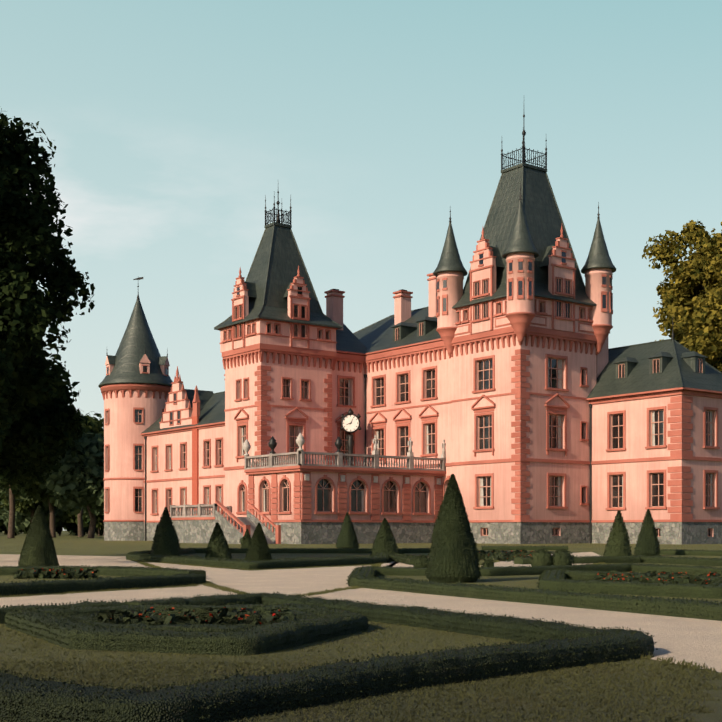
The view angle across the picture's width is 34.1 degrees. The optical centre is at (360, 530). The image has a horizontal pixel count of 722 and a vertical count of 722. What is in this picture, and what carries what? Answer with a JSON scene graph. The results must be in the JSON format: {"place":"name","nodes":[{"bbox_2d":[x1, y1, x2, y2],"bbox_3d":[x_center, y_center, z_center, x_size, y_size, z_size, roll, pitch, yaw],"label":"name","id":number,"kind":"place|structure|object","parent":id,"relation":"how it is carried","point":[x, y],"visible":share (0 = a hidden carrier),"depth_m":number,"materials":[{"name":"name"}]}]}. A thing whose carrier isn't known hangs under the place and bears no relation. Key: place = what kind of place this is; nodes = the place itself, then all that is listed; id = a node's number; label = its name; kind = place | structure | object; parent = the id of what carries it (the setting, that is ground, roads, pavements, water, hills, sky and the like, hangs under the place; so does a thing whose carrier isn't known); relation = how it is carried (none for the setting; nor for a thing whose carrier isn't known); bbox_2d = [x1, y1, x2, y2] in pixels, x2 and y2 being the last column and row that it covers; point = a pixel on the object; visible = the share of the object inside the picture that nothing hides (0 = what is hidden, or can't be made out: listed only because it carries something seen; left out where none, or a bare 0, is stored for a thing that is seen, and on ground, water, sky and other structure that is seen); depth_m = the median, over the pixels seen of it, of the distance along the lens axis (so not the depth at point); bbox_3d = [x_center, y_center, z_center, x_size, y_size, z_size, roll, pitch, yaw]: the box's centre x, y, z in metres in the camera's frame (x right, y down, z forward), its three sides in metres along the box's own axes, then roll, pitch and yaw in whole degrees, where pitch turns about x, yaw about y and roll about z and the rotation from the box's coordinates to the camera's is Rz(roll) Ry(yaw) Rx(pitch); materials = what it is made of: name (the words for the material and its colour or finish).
{"place":"outdoors","nodes":[
{"label":"outdoors","id":0,"kind":"place"},
{"bbox_2d":[98,277,172,540],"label":"round tower","id":1,"kind":"structure","parent":0,"point":[135,385],"depth_m":117.85,"materials":[{"name":"pink paint"}]},
{"bbox_2d":[214,191,342,516],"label":"tower","id":2,"kind":"structure","parent":0,"point":[277,328],"depth_m":100.70,"materials":[{"name":"pink paint"}]},
{"bbox_2d":[0,531,721,721],"bbox_3d":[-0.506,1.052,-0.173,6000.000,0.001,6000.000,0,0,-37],"label":"lawn","id":3,"kind":"structure","parent":0,"point":[65,543],"depth_m":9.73,"materials":[{"name":"green plant"}]},
{"bbox_2d":[0,502,6,529],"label":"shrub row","id":4,"kind":"object","parent":3,"relation":"on","point":[2,521],"visible":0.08,"depth_m":223.26,"materials":[{"name":"green plant"}]},
{"bbox_2d":[0,502,23,535],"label":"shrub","id":5,"kind":"object","parent":3,"relation":"on","point":[4,504],"depth_m":226.25,"materials":[{"name":"green plant"}]},
{"bbox_2d":[0,493,57,523],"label":"tree","id":6,"kind":"object","parent":3,"relation":"on","point":[23,506],"visible":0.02,"depth_m":207.12,"materials":[{"name":"green plant"}]},
{"bbox_2d":[7,470,52,537],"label":"tree","id":7,"kind":"object","parent":3,"relation":"on","point":[11,528],"visible":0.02,"depth_m":151.45,"materials":[{"name":"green plant"}]},
{"bbox_2d":[0,502,68,534],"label":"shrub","id":8,"kind":"object","parent":3,"relation":"on","point":[22,521],"visible":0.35,"depth_m":211.76,"materials":[{"name":"green plant"}]},
{"bbox_2d":[0,338,88,496],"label":"tree","id":9,"kind":"object","parent":3,"relation":"on","point":[42,437],"visible":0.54,"depth_m":41.62,"materials":[{"name":"green plant"}]},
{"bbox_2d":[0,108,94,451],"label":"tree","id":10,"kind":"object","parent":3,"relation":"on","point":[31,250],"visible":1,"depth_m":36.26,"materials":[{"name":"green plant"}]},
{"bbox_2d":[0,426,101,537],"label":"tree","id":11,"kind":"object","parent":3,"relation":"on","point":[32,495],"visible":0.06,"depth_m":164.38,"materials":[{"name":"green plant"}]},
{"bbox_2d":[56,518,84,535],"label":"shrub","id":12,"kind":"object","parent":3,"relation":"on","point":[68,524],"visible":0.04,"depth_m":230.06,"materials":[{"name":"green plant"}]},
{"bbox_2d":[38,434,103,537],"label":"tree","id":13,"kind":"object","parent":3,"relation":"on","point":[78,478],"visible":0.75,"depth_m":146.75,"materials":[{"name":"green plant"}]},
{"bbox_2d":[63,508,103,535],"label":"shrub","id":14,"kind":"object","parent":3,"relation":"on","point":[99,521],"visible":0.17,"depth_m":205.82,"materials":[{"name":"green plant"}]},
{"bbox_2d":[63,522,103,534],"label":"shrub row","id":15,"kind":"object","parent":3,"relation":"on","point":[73,531],"visible":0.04,"depth_m":238.85,"materials":[{"name":"green plant"}]},
{"bbox_2d":[76,503,103,535],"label":"tree","id":16,"kind":"object","parent":3,"relation":"on","point":[85,510],"depth_m":201.40,"materials":[{"name":"green plant"}]},
{"bbox_2d":[77,411,103,536],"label":"tree","id":17,"kind":"object","parent":3,"relation":"on","point":[95,425],"visible":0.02,"depth_m":180.62,"materials":[{"name":"green plant"}]},
{"bbox_2d":[0,565,206,595],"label":"hedge","id":18,"kind":"object","parent":3,"relation":"on","point":[142,577],"visible":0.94,"depth_m":21.43,"materials":[{"name":"green plant"}]},
{"bbox_2d":[141,366,224,540],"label":"wing","id":19,"kind":"structure","parent":3,"relation":"on","point":[184,447],"depth_m":111.62,"materials":[{"name":"pink paint"}]},
{"bbox_2d":[3,601,369,655],"bbox_3d":[-1.511,0.942,12.139,3.871,0.218,4.320,0,0,-37],"label":"parterre hedge","id":20,"kind":"object","parent":3,"relation":"on","point":[52,625],"visible":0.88,"depth_m":10.57,"materials":[{"name":"green plant"}]},
{"bbox_2d":[61,605,320,631],"bbox_3d":[-1.652,0.952,12.301,2.934,0.200,2.620,0,0,-37],"label":"flower bed","id":21,"kind":"object","parent":3,"relation":"on","point":[177,626],"visible":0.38,"depth_m":11.30,"materials":[{"name":"green plant"}]},
{"bbox_2d":[170,501,280,543],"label":"entrance stairs","id":22,"kind":"structure","parent":3,"relation":"on","point":[189,527],"depth_m":93.62,"materials":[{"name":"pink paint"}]},
{"bbox_2d":[126,547,389,568],"bbox_3d":[-3.907,0.908,42.792,9.966,0.288,22.348,0,0,2],"label":"hedge row","id":23,"kind":"object","parent":3,"relation":"on","point":[376,557],"visible":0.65,"depth_m":35.88,"materials":[{"name":"green plant"}]},
{"bbox_2d":[0,591,657,721],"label":"parterre hedge","id":24,"kind":"object","parent":3,"relation":"on","point":[550,645],"visible":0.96,"depth_m":7.69,"materials":[{"name":"green plant"}]},
{"bbox_2d":[18,474,660,582],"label":"topiary cones","id":25,"kind":"object","parent":3,"relation":"on","point":[453,558],"visible":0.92,"depth_m":31.35,"materials":[{"name":"green plant"}]},
{"bbox_2d":[242,433,445,543],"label":"terrace block","id":26,"kind":"structure","parent":3,"relation":"on","point":[299,500],"depth_m":92.01,"materials":[{"name":"pink paint"}]},
{"bbox_2d":[340,408,361,465],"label":"clock","id":27,"kind":"object","parent":26,"relation":"on","point":[350,421],"visible":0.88,"depth_m":103.35,"materials":[{"name":"white paint"}]},
{"bbox_2d":[0,552,721,671],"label":"gravel paths","id":28,"kind":"structure","parent":3,"relation":"on","point":[689,640],"depth_m":17.80,"materials":[{"name":"beige gravel"}]},
{"bbox_2d":[13,549,720,625],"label":"flower beds","id":29,"kind":"object","parent":3,"relation":"on","point":[162,614],"visible":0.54,"depth_m":12.53,"materials":[{"name":"green plant"}]},
{"bbox_2d":[324,273,451,500],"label":"block","id":30,"kind":"structure","parent":3,"relation":"on","point":[391,383],"depth_m":103.08,"materials":[{"name":"pink paint"}]},
{"bbox_2d":[239,537,574,567],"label":"rounded shrubs","id":31,"kind":"object","parent":3,"relation":"on","point":[561,556],"visible":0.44,"depth_m":30.73,"materials":[{"name":"green plant"}]},
{"bbox_2d":[346,562,721,620],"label":"long hedge","id":32,"kind":"object","parent":3,"relation":"on","point":[364,576],"visible":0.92,"depth_m":18.08,"materials":[{"name":"green plant"}]},
{"bbox_2d":[388,545,721,565],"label":"hedge","id":33,"kind":"object","parent":3,"relation":"on","point":[410,559],"visible":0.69,"depth_m":37.67,"materials":[{"name":"green plant"}]},
{"bbox_2d":[536,568,721,598],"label":"hedge","id":34,"kind":"object","parent":3,"relation":"on","point":[575,580],"visible":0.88,"depth_m":19.48,"materials":[{"name":"green plant"}]},
{"bbox_2d":[587,322,721,543],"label":"wing","id":35,"kind":"structure","parent":3,"relation":"on","point":[655,428],"depth_m":89.69,"materials":[{"name":"pink paint"}]},
{"bbox_2d":[642,219,721,371],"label":"golden tree","id":36,"kind":"object","parent":3,"relation":"on","point":[691,300],"visible":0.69,"depth_m":113.72,"materials":[{"name":"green plant"}]},
{"bbox_2d":[0,0,721,530],"label":"sky","id":37,"kind":"structure","parent":0,"point":[171,124],"materials":[{"name":"blue"}]},
{"bbox_2d":[433,114,615,543],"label":"tower","id":38,"kind":"structure","parent":0,"point":[524,322],"depth_m":92.39,"materials":[{"name":"pink paint"}]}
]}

